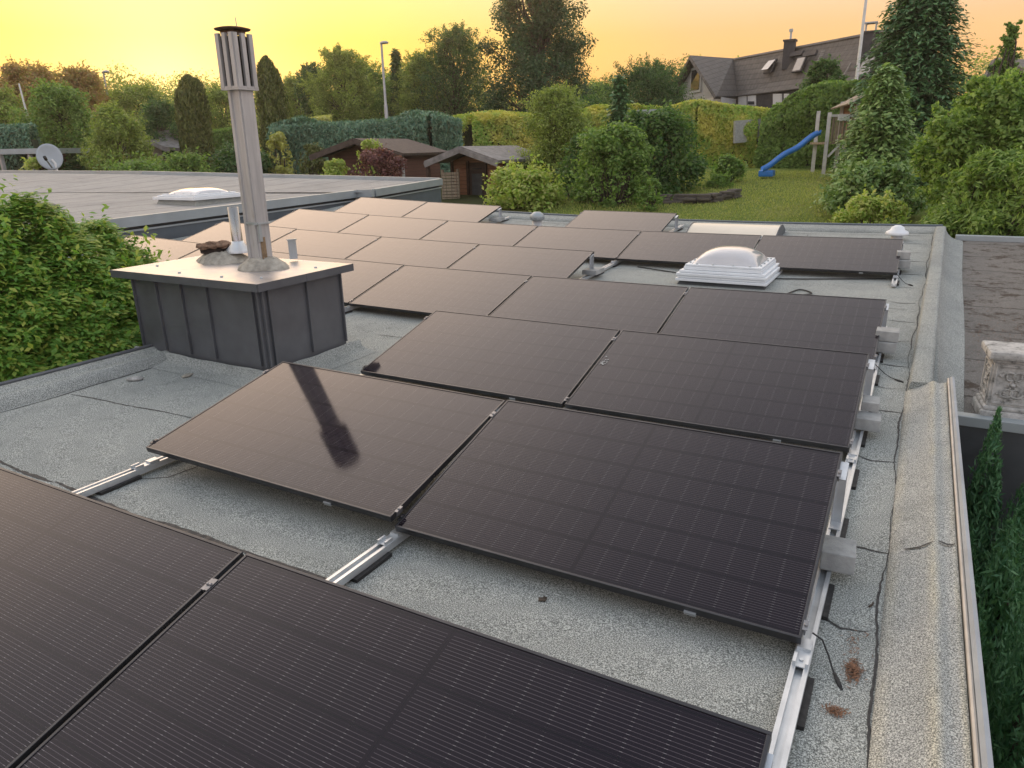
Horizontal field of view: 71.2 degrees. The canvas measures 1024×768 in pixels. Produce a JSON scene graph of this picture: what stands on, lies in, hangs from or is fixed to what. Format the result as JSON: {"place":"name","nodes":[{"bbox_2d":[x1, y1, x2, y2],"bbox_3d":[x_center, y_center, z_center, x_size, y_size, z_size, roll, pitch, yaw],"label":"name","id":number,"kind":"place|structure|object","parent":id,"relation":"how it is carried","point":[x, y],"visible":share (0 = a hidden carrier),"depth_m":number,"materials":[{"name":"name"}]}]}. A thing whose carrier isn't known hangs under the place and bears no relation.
{"place":"outdoors","nodes":[
{"label":"outdoors","id":0,"kind":"place"},
{"bbox_2d":[0,170,442,238],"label":"flat roof building","id":1,"kind":"structure","parent":0,"point":[127,198],"depth_m":17.87,"materials":[{"name":"concrete"}]},
{"bbox_2d":[36,144,62,169],"bbox_3d":[-17.474,-8.276,27.207,0.679,1.659,0.871,9,21,28],"label":"satellite dish","id":2,"kind":"object","parent":1,"relation":"on","point":[49,156],"visible":0.96,"depth_m":27.21,"materials":[{"name":"paint"}]},
{"bbox_2d":[153,187,240,205],"bbox_3d":[-6.685,-4.034,15.307,1.310,0.344,1.310,9,21,28],"label":"roof skylight","id":3,"kind":"object","parent":1,"relation":"on","point":[196,196],"visible":0.99,"depth_m":14.93,"materials":[{"name":"white plastic"}]},
{"bbox_2d":[439,169,569,204],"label":"ground","id":4,"kind":"structure","parent":0,"point":[471,199],"depth_m":25.11,"materials":[{"name":"green plant"}]},
{"bbox_2d":[0,122,42,169],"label":"conifer hedge","id":5,"kind":"object","parent":4,"relation":"on","point":[19,136],"visible":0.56,"depth_m":33.62,"materials":[{"name":"green plant"}]},
{"bbox_2d":[0,82,47,141],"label":"broadleaf tree","id":6,"kind":"object","parent":4,"relation":"on","point":[11,97],"visible":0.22,"depth_m":40.17,"materials":[{"name":"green plant"}]},
{"bbox_2d":[0,54,76,147],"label":"broadleaf tree","id":7,"kind":"object","parent":4,"relation":"on","point":[14,74],"visible":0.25,"depth_m":44.62,"materials":[{"name":"orange plant"}]},
{"bbox_2d":[1,77,101,153],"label":"broadleaf tree","id":8,"kind":"object","parent":4,"relation":"on","point":[63,110],"visible":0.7,"depth_m":36.42,"materials":[{"name":"green plant"}]},
{"bbox_2d":[47,59,123,157],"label":"broadleaf tree","id":9,"kind":"object","parent":4,"relation":"on","point":[88,81],"visible":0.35,"depth_m":47.85,"materials":[{"name":"orange plant"}]},
{"bbox_2d":[0,174,171,381],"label":"beech hedge","id":10,"kind":"object","parent":4,"relation":"on","point":[59,307],"visible":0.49,"depth_m":6.53,"materials":[{"name":"green plant"}]},
{"bbox_2d":[76,100,162,170],"bbox_3d":[-17.658,-10.359,31.953,3.704,4.436,3.329,9,21,28],"label":"broadleaf tree","id":11,"kind":"object","parent":4,"relation":"on","point":[110,123],"visible":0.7,"depth_m":31.24,"materials":[{"name":"green plant"}]},
{"bbox_2d":[86,147,169,170],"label":"shrub","id":12,"kind":"object","parent":4,"relation":"on","point":[136,165],"visible":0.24,"depth_m":28.55,"materials":[{"name":"green plant"}]},
{"bbox_2d":[99,77,174,159],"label":"broadleaf tree","id":13,"kind":"object","parent":4,"relation":"on","point":[135,92],"visible":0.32,"depth_m":51.04,"materials":[{"name":"green plant"}]},
{"bbox_2d":[133,93,184,165],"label":"broadleaf tree","id":14,"kind":"object","parent":4,"relation":"on","point":[160,115],"visible":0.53,"depth_m":42.04,"materials":[{"name":"green plant"}]},
{"bbox_2d":[152,144,220,172],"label":"shrub","id":15,"kind":"object","parent":4,"relation":"on","point":[177,162],"visible":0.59,"depth_m":31.21,"materials":[{"name":"green plant"}]},
{"bbox_2d":[173,74,215,172],"bbox_3d":[-16.638,-13.224,37.474,1.728,5.616,1.900,9,21,28],"label":"thuja tree","id":16,"kind":"object","parent":4,"relation":"on","point":[193,118],"visible":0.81,"depth_m":36.88,"materials":[{"name":"green plant"}]},
{"bbox_2d":[201,81,260,145],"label":"broadleaf tree","id":17,"kind":"object","parent":4,"relation":"on","point":[218,97],"visible":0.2,"depth_m":51.63,"materials":[{"name":"green plant"}]},
{"bbox_2d":[205,138,275,173],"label":"shrub","id":18,"kind":"object","parent":4,"relation":"on","point":[227,160],"visible":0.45,"depth_m":33.38,"materials":[{"name":"green plant"}]},
{"bbox_2d":[254,54,290,173],"bbox_3d":[-12.277,-13.546,36.831,1.864,6.249,1.760,9,21,28],"label":"thuja tree","id":19,"kind":"object","parent":4,"relation":"on","point":[270,102],"visible":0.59,"depth_m":36.11,"materials":[{"name":"green plant"}]},
{"bbox_2d":[263,131,296,173],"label":"shrub","id":20,"kind":"object","parent":4,"relation":"on","point":[277,140],"visible":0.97,"depth_m":34.28,"materials":[{"name":"green plant"}]},
{"bbox_2d":[294,142,326,174],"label":"juniper bush","id":21,"kind":"object","parent":4,"relation":"on","point":[312,167],"visible":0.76,"depth_m":30.12,"materials":[{"name":"green plant"}]},
{"bbox_2d":[293,61,338,116],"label":"broadleaf tree","id":22,"kind":"object","parent":4,"relation":"on","point":[304,101],"visible":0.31,"depth_m":53.36,"materials":[{"name":"green plant"}]},
{"bbox_2d":[296,42,382,121],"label":"broadleaf tree","id":23,"kind":"object","parent":4,"relation":"on","point":[346,106],"visible":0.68,"depth_m":50.67,"materials":[{"name":"green plant"}]},
{"bbox_2d":[265,108,463,174],"bbox_3d":[-7.068,-11.953,36.224,9.740,3.656,3.751,0,18,3],"label":"conifer hedge","id":24,"kind":"object","parent":4,"relation":"on","point":[440,130],"visible":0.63,"depth_m":34.84,"materials":[{"name":"green plant"}]},
{"bbox_2d":[335,58,396,121],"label":"broadleaf tree","id":25,"kind":"object","parent":4,"relation":"on","point":[377,76],"visible":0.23,"depth_m":55.61,"materials":[{"name":"green plant"}]},
{"bbox_2d":[309,138,446,177],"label":"garden shed","id":26,"kind":"structure","parent":4,"relation":"on","point":[415,154],"depth_m":28.97,"materials":[{"name":"brown wood"}]},
{"bbox_2d":[350,146,407,176],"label":"maple shrub","id":27,"kind":"object","parent":4,"relation":"on","point":[378,160],"visible":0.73,"depth_m":25.03,"materials":[{"name":"red plant"}]},
{"bbox_2d":[381,48,406,116],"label":"pine tree","id":28,"kind":"object","parent":4,"relation":"on","point":[395,59],"visible":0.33,"depth_m":56.24,"materials":[{"name":"green plant"}]},
{"bbox_2d":[384,48,463,118],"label":"broadleaf tree","id":29,"kind":"object","parent":4,"relation":"on","point":[407,101],"visible":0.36,"depth_m":54.09,"materials":[{"name":"green plant"}]},
{"bbox_2d":[407,19,495,115],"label":"broadleaf tree","id":30,"kind":"object","parent":4,"relation":"on","point":[451,62],"visible":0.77,"depth_m":52.27,"materials":[{"name":"green plant"}]},
{"bbox_2d":[423,145,535,194],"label":"garden shed","id":31,"kind":"structure","parent":4,"relation":"on","point":[472,164],"depth_m":25.76,"materials":[{"name":"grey wood"}]},
{"bbox_2d":[0,206,993,767],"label":"flat roof building","id":32,"kind":"structure","parent":4,"relation":"on","point":[916,696],"depth_m":3.31,"materials":[{"name":"stone"}]},
{"bbox_2d":[72,374,374,496],"bbox_3d":[-1.946,0.246,4.345,0.078,0.397,5.248,9,21,28],"label":"mounting rail","id":33,"kind":"object","parent":32,"relation":"on","point":[134,472],"visible":0.34,"depth_m":3.99,"materials":[{"name":"metal"}]},
{"bbox_2d":[110,17,353,370],"bbox_3d":[-2.464,-1.537,6.098,1.815,2.806,1.091,9,21,28],"label":"chimney","id":34,"kind":"object","parent":32,"relation":"on","point":[260,306],"visible":0.99,"depth_m":5.96,"materials":[{"name":"metal"}]},
{"bbox_2d":[344,305,358,313],"bbox_3d":[-0.247,-2.012,10.704,0.078,0.553,7.300,9,21,28],"label":"mounting rail","id":35,"kind":"object","parent":32,"relation":"on","point":[348,309],"visible":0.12,"depth_m":8.04,"materials":[{"name":"metal"}]},
{"bbox_2d":[295,255,403,304],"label":"solar panel","id":36,"kind":"object","parent":35,"relation":"on","point":[362,277],"visible":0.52,"depth_m":8.75,"materials":[{"name":"black glass"}]},
{"bbox_2d":[346,237,479,267],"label":"solar panel","id":37,"kind":"object","parent":35,"relation":"on","point":[426,253],"visible":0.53,"depth_m":10.35,"materials":[{"name":"black glass"}]},
{"bbox_2d":[421,221,537,245],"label":"solar panel","id":38,"kind":"object","parent":35,"relation":"on","point":[486,233],"visible":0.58,"depth_m":11.87,"materials":[{"name":"black glass"}]},
{"bbox_2d":[490,208,510,222],"bbox_3d":[-1.806,-2.289,11.522,0.078,0.553,7.300,9,21,28],"label":"mounting rail","id":39,"kind":"object","parent":32,"relation":"on","point":[500,214],"visible":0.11,"depth_m":14.19,"materials":[{"name":"metal"}]},
{"bbox_2d":[271,229,381,258],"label":"solar panel","id":40,"kind":"object","parent":39,"relation":"on","point":[327,244],"visible":0.59,"depth_m":11.15,"materials":[{"name":"black glass"}]},
{"bbox_2d":[339,215,447,238],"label":"solar panel","id":41,"kind":"object","parent":39,"relation":"on","point":[398,227],"visible":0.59,"depth_m":12.68,"materials":[{"name":"black glass"}]},
{"bbox_2d":[403,202,500,221],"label":"solar panel","id":42,"kind":"object","parent":39,"relation":"on","point":[455,212],"visible":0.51,"depth_m":14.24,"materials":[{"name":"black glass"}]},
{"bbox_2d":[325,291,687,584],"bbox_3d":[0.158,0.167,4.447,0.078,0.396,7.500,9,21,28],"label":"mounting rail","id":43,"kind":"object","parent":32,"relation":"on","point":[366,563],"visible":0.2,"depth_m":3.14,"materials":[{"name":"metal"}]},
{"bbox_2d":[0,467,243,767],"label":"solar panel","id":44,"kind":"object","parent":43,"relation":"on","point":[96,596],"visible":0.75,"depth_m":2.44,"materials":[{"name":"black glass"}]},
{"bbox_2d":[146,361,505,521],"bbox_3d":[-1.071,0.241,4.115,1.788,0.046,1.118,9,33,28],"label":"solar panel","id":45,"kind":"object","parent":43,"relation":"on","point":[384,449],"visible":0.92,"depth_m":4.01,"materials":[{"name":"black glass"}]},
{"bbox_2d":[361,310,619,406],"bbox_3d":[-0.174,-0.254,5.670,1.788,0.047,1.118,9,35,28],"label":"solar panel","id":46,"kind":"object","parent":43,"relation":"on","point":[544,363],"visible":0.97,"depth_m":5.59,"materials":[{"name":"black glass"}]},
{"bbox_2d":[395,400,842,644],"bbox_3d":[0.486,0.497,3.286,1.788,0.047,1.118,8,35,28],"label":"solar panel","id":47,"kind":"object","parent":43,"relation":"on","point":[725,528],"visible":1,"depth_m":3.16,"materials":[{"name":"black glass"}]},
{"bbox_2d":[565,330,869,451],"bbox_3d":[1.384,-0.021,4.837,1.788,0.046,1.118,8,35,28],"label":"solar panel","id":48,"kind":"object","parent":43,"relation":"on","point":[805,396],"visible":1,"depth_m":4.75,"materials":[{"name":"black glass"}]},
{"bbox_2d":[659,287,886,359],"bbox_3d":[2.309,-0.569,6.383,1.788,0.046,1.118,8,35,28],"label":"solar panel","id":49,"kind":"object","parent":43,"relation":"on","point":[849,324],"visible":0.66,"depth_m":6.37,"materials":[{"name":"black glass"}]},
{"bbox_2d":[579,215,683,278],"bbox_3d":[1.311,-1.754,9.880,0.078,0.554,7.300,9,21,28],"label":"mounting rail","id":50,"kind":"object","parent":32,"relation":"on","point":[614,263],"visible":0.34,"depth_m":10.04,"materials":[{"name":"metal"}]},
{"bbox_2d":[349,265,531,315],"bbox_3d":[-0.808,-1.051,8.043,1.788,0.048,1.118,9,35,27],"label":"solar panel","id":51,"kind":"object","parent":50,"relation":"on","point":[423,290],"visible":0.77,"depth_m":8.00,"materials":[{"name":"black glass"}]},
{"bbox_2d":[449,244,593,277],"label":"solar panel","id":52,"kind":"object","parent":50,"relation":"on","point":[552,262],"visible":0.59,"depth_m":9.53,"materials":[{"name":"black glass"}]},
{"bbox_2d":[514,226,640,259],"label":"solar panel","id":53,"kind":"object","parent":50,"relation":"on","point":[608,244],"visible":0.73,"depth_m":11.02,"materials":[{"name":"black glass"}]},
{"bbox_2d":[489,276,688,332],"bbox_3d":[0.751,-0.801,7.216,1.788,0.046,1.118,9,35,28],"label":"solar panel","id":54,"kind":"object","parent":50,"relation":"on","point":[621,306],"visible":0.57,"depth_m":7.20,"materials":[{"name":"black glass"}]},
{"bbox_2d":[565,210,676,231],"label":"solar panel","id":55,"kind":"object","parent":50,"relation":"on","point":[628,220],"visible":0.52,"depth_m":12.62,"materials":[{"name":"black glass"}]},
{"bbox_2d":[675,245,782,289],"bbox_3d":[2.783,-1.522,9.098,1.100,0.454,1.100,9,21,28],"label":"roof skylight","id":56,"kind":"object","parent":32,"relation":"on","point":[732,266],"visible":0.99,"depth_m":8.76,"materials":[{"name":"plastic"}]},
{"bbox_2d":[686,222,785,237],"bbox_3d":[3.748,-2.591,11.973,1.460,0.193,0.910,9,21,28],"label":"barrel rooflight","id":57,"kind":"object","parent":32,"relation":"on","point":[744,229],"visible":0.8,"depth_m":11.75,"materials":[{"name":"plastic"}]},
{"bbox_2d":[765,304,888,767],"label":"mounting rail","id":58,"kind":"object","parent":32,"relation":"on","point":[794,706],"visible":0.79,"depth_m":2.64,"materials":[{"name":"metal"}]},
{"bbox_2d":[16,553,771,767],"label":"solar panel","id":59,"kind":"object","parent":58,"relation":"on","point":[247,660],"visible":1,"depth_m":1.92,"materials":[{"name":"black glass"}]},
{"bbox_2d":[819,535,856,574],"bbox_3d":[1.357,0.709,2.976,0.130,0.085,0.150,7,20,25],"label":"ballast block","id":60,"kind":"object","parent":58,"relation":"on","point":[838,554],"depth_m":2.92,"materials":[{"name":"concrete"}]},
{"bbox_2d":[854,410,881,431],"bbox_3d":[2.190,0.229,4.402,0.140,0.075,0.150,8,20,26],"label":"ballast block","id":61,"kind":"object","parent":58,"relation":"on","point":[867,421],"depth_m":4.35,"materials":[{"name":"concrete"}]},
{"bbox_2d":[891,242,903,286],"bbox_3d":[4.858,-1.549,8.961,0.078,0.349,1.900,9,21,28],"label":"mounting rail","id":62,"kind":"object","parent":32,"relation":"on","point":[895,282],"visible":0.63,"depth_m":8.45,"materials":[{"name":"metal"}]},
{"bbox_2d":[755,235,903,274],"bbox_3d":[4.076,-1.706,9.340,1.788,0.047,1.118,8,35,28],"label":"solar panel","id":63,"kind":"object","parent":62,"relation":"on","point":[849,255],"visible":0.84,"depth_m":9.26,"materials":[{"name":"black glass"}]},
{"bbox_3d":[-3.393,-2.568,12.289,0.077,0.552,7.190,9,21,28],"label":"mounting rail","id":64,"kind":"object","parent":32,"relation":"on","visible":0},
{"bbox_2d":[89,235,199,262],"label":"solar panel","id":65,"kind":"object","parent":64,"relation":"on","point":[178,249],"visible":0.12,"depth_m":10.56,"materials":[{"name":"black glass"}]},
{"bbox_2d":[181,221,296,244],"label":"solar panel","id":66,"kind":"object","parent":64,"relation":"on","point":[219,231],"visible":0.42,"depth_m":12.05,"materials":[{"name":"black glass"}]},
{"bbox_2d":[269,209,368,231],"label":"solar panel","id":67,"kind":"object","parent":64,"relation":"on","point":[319,220],"visible":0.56,"depth_m":13.48,"materials":[{"name":"black glass"}]},
{"bbox_2d":[333,197,426,216],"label":"solar panel","id":68,"kind":"object","parent":64,"relation":"on","point":[382,207],"visible":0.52,"depth_m":15.05,"materials":[{"name":"black glass"}]},
{"bbox_3d":[3.378,-1.819,9.917,0.078,0.340,1.800,9,21,28],"label":"mounting rail","id":69,"kind":"object","parent":32,"relation":"attached to","visible":0},
{"bbox_2d":[617,231,761,263],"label":"solar panel","id":70,"kind":"object","parent":69,"relation":"on","point":[667,247],"visible":0.72,"depth_m":10.22,"materials":[{"name":"black glass"}]},
{"bbox_2d":[0,38,1023,159],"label":"distant woods","id":71,"kind":"object","parent":4,"relation":"on","point":[980,61],"visible":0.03,"depth_m":87.10,"materials":[{"name":"green plant"}]},
{"bbox_2d":[468,0,602,113],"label":"oak tree","id":72,"kind":"object","parent":4,"relation":"on","point":[533,47],"visible":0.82,"depth_m":48.08,"materials":[{"name":"green plant"}]},
{"bbox_2d":[512,79,603,186],"bbox_3d":[1.724,-9.004,26.219,3.563,4.123,3.184,9,21,28],"label":"broadleaf tree","id":73,"kind":"object","parent":4,"relation":"on","point":[554,107],"visible":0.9,"depth_m":25.74,"materials":[{"name":"green plant"}]},
{"bbox_2d":[453,103,662,168],"bbox_3d":[2.124,-13.230,38.879,12.931,3.674,3.387,0,18,3],"label":"ivy hedge","id":74,"kind":"object","parent":4,"relation":"on","point":[490,128],"visible":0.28,"depth_m":37.81,"materials":[{"name":"green plant"}]},
{"bbox_2d":[599,52,704,109],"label":"broadleaf tree","id":75,"kind":"object","parent":4,"relation":"on","point":[654,84],"visible":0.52,"depth_m":44.32,"materials":[{"name":"green plant"}]},
{"bbox_2d":[667,21,889,107],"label":"tiled house","id":76,"kind":"structure","parent":4,"relation":"on","point":[769,79],"depth_m":45.07,"materials":[{"name":"tile"}]},
{"bbox_2d":[795,54,849,91],"bbox_3d":[15.010,-13.131,34.666,2.336,5.254,2.566,-5,19,-10],"label":"broadleaf tree","id":77,"kind":"object","parent":4,"relation":"on","point":[819,70],"visible":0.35,"depth_m":33.85,"materials":[{"name":"green plant"}]},
{"bbox_2d":[965,406,1005,600],"bbox_3d":[3.329,1.664,5.319,0.455,3.215,0.490,9,21,28],"label":"garden conifer","id":78,"kind":"object","parent":4,"relation":"on","point":[984,501],"visible":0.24,"depth_m":4.96,"materials":[{"name":"green plant"}]},
{"bbox_2d":[977,603,1001,767],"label":"garden conifer","id":79,"kind":"object","parent":4,"relation":"on","point":[987,650],"visible":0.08,"depth_m":3.93,"materials":[{"name":"green plant"}]},
{"bbox_2d":[974,502,1023,765],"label":"garden conifer","id":80,"kind":"object","parent":4,"relation":"on","point":[997,599],"visible":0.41,"depth_m":4.22,"materials":[{"name":"green plant"}]},
{"bbox_2d":[979,482,1023,719],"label":"garden conifer","id":81,"kind":"object","parent":4,"relation":"on","point":[1020,500],"visible":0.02,"depth_m":4.91,"materials":[{"name":"green plant"}]},
{"bbox_2d":[985,600,1023,767],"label":"garden conifer","id":82,"kind":"object","parent":4,"relation":"on","point":[1011,752],"visible":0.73,"depth_m":3.77,"materials":[{"name":"green plant"}]},
{"bbox_2d":[991,19,1023,75],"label":"tree","id":83,"kind":"object","parent":4,"relation":"on","point":[1009,58],"visible":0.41,"depth_m":18.41,"materials":[{"name":"green plant"}]},
{"bbox_2d":[0,0,1023,113],"label":"sky","id":84,"kind":"structure","parent":0,"point":[162,37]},
{"bbox_2d":[486,168,929,223],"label":"lawn","id":85,"kind":"structure","parent":0,"point":[918,217],"depth_m":20.38,"materials":[{"name":"green plant"}]},
{"bbox_2d":[479,151,568,211],"bbox_3d":[0.394,-6.139,22.147,2.847,2.098,2.965,9,21,28],"label":"shrub","id":86,"kind":"object","parent":85,"relation":"on","point":[511,186],"visible":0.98,"depth_m":21.47,"materials":[{"name":"green plant"}]},
{"bbox_2d":[555,132,613,199],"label":"shrub","id":87,"kind":"object","parent":85,"relation":"on","point":[572,146],"visible":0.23,"depth_m":22.67,"materials":[{"name":"green plant"}]},
{"bbox_2d":[567,118,664,208],"bbox_3d":[3.058,-6.409,21.375,2.857,2.858,2.979,9,21,28],"label":"shrub","id":88,"kind":"object","parent":85,"relation":"on","point":[616,150],"visible":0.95,"depth_m":20.75,"materials":[{"name":"green plant"}]},
{"bbox_2d":[602,74,633,183],"bbox_3d":[3.707,-8.691,25.301,1.997,4.192,1.954,9,21,28],"label":"spruce tree","id":89,"kind":"object","parent":85,"relation":"on","point":[618,108],"visible":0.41,"depth_m":24.75,"materials":[{"name":"green plant"}]},
{"bbox_2d":[634,178,666,211],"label":"shrub","id":90,"kind":"object","parent":85,"relation":"on","point":[649,195],"visible":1,"depth_m":19.84,"materials":[{"name":"green plant"}]},
{"bbox_2d":[608,98,714,198],"bbox_3d":[4.792,-7.486,23.409,3.616,3.425,3.646,9,21,28],"label":"shrub","id":91,"kind":"object","parent":85,"relation":"on","point":[666,129],"visible":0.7,"depth_m":22.59,"materials":[{"name":"green plant"}]},
{"bbox_2d":[660,189,741,203],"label":"terrace wall","id":92,"kind":"structure","parent":85,"relation":"on","point":[728,194],"depth_m":20.89,"materials":[{"name":"stone"}]},
{"bbox_2d":[654,99,769,167],"bbox_3d":[8.892,-11.197,32.671,7.188,3.441,2.139,9,21,28],"label":"ivy hedge","id":93,"kind":"object","parent":85,"relation":"on","point":[715,120],"visible":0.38,"depth_m":31.64,"materials":[{"name":"green plant"}]},
{"bbox_2d":[709,152,747,181],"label":"box bush","id":94,"kind":"object","parent":85,"relation":"on","point":[733,166],"visible":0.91,"depth_m":24.56,"materials":[{"name":"green plant"}]},
{"bbox_2d":[758,130,820,176],"bbox_3d":[9.722,-8.100,25.150,1.951,1.526,0.609,2,19,9],"label":"blue slide","id":95,"kind":"object","parent":85,"relation":"on","point":[764,171],"visible":1,"depth_m":25.14,"materials":[{"name":"plastic"}]},
{"bbox_2d":[753,79,867,168],"bbox_3d":[13.069,-10.400,29.308,5.450,3.901,2.521,14,24,38],"label":"beech hedge","id":96,"kind":"object","parent":85,"relation":"on","point":[789,121],"visible":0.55,"depth_m":29.23,"materials":[{"name":"green plant"}]},
{"bbox_2d":[810,92,865,174],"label":"play tower","id":97,"kind":"structure","parent":85,"relation":"on","point":[844,106],"depth_m":25.05,"materials":[{"name":"wood"}]},
{"bbox_2d":[810,62,925,207],"bbox_3d":[9.209,-5.852,17.923,3.118,4.069,3.048,9,21,28],"label":"fir tree","id":98,"kind":"object","parent":85,"relation":"on","point":[878,129],"visible":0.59,"depth_m":17.38,"materials":[{"name":"green plant"}]},
{"bbox_2d":[824,184,920,223],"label":"shrub","id":99,"kind":"object","parent":85,"relation":"on","point":[870,209],"visible":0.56,"depth_m":14.17,"materials":[{"name":"green plant"}]},
{"bbox_2d":[818,151,927,223],"bbox_3d":[8.576,-4.590,17.017,2.477,1.804,2.564,9,21,28],"label":"shrub","id":100,"kind":"object","parent":85,"relation":"on","point":[880,176],"visible":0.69,"depth_m":16.51,"materials":[{"name":"green plant"}]},
{"bbox_2d":[816,0,986,186],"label":"cypress tree","id":101,"kind":"object","parent":85,"relation":"on","point":[918,42],"visible":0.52,"depth_m":21.24,"materials":[{"name":"green plant"}]},
{"bbox_2d":[909,67,1023,217],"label":"bush","id":102,"kind":"object","parent":85,"relation":"on","point":[987,111],"visible":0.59,"depth_m":13.53,"materials":[{"name":"green plant"}]},
{"bbox_2d":[919,138,1023,238],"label":"shrub","id":103,"kind":"object","parent":85,"relation":"on","point":[985,166],"visible":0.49,"depth_m":12.77,"materials":[{"name":"green plant"}]},
{"bbox_2d":[958,145,1023,235],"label":"shrub","id":104,"kind":"object","parent":85,"relation":"on","point":[1016,170],"visible":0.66,"depth_m":12.20,"materials":[{"name":"green plant"}]},
{"bbox_2d":[955,234,1023,596],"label":"garage","id":105,"kind":"structure","parent":0,"point":[992,274],"depth_m":7.26,"materials":[{"name":"concrete"}]},
{"bbox_2d":[971,340,1023,419],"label":"stone pedestal","id":106,"kind":"object","parent":105,"relation":"on","point":[1002,383],"visible":0.98,"depth_m":5.13,"materials":[{"name":"white stone"}]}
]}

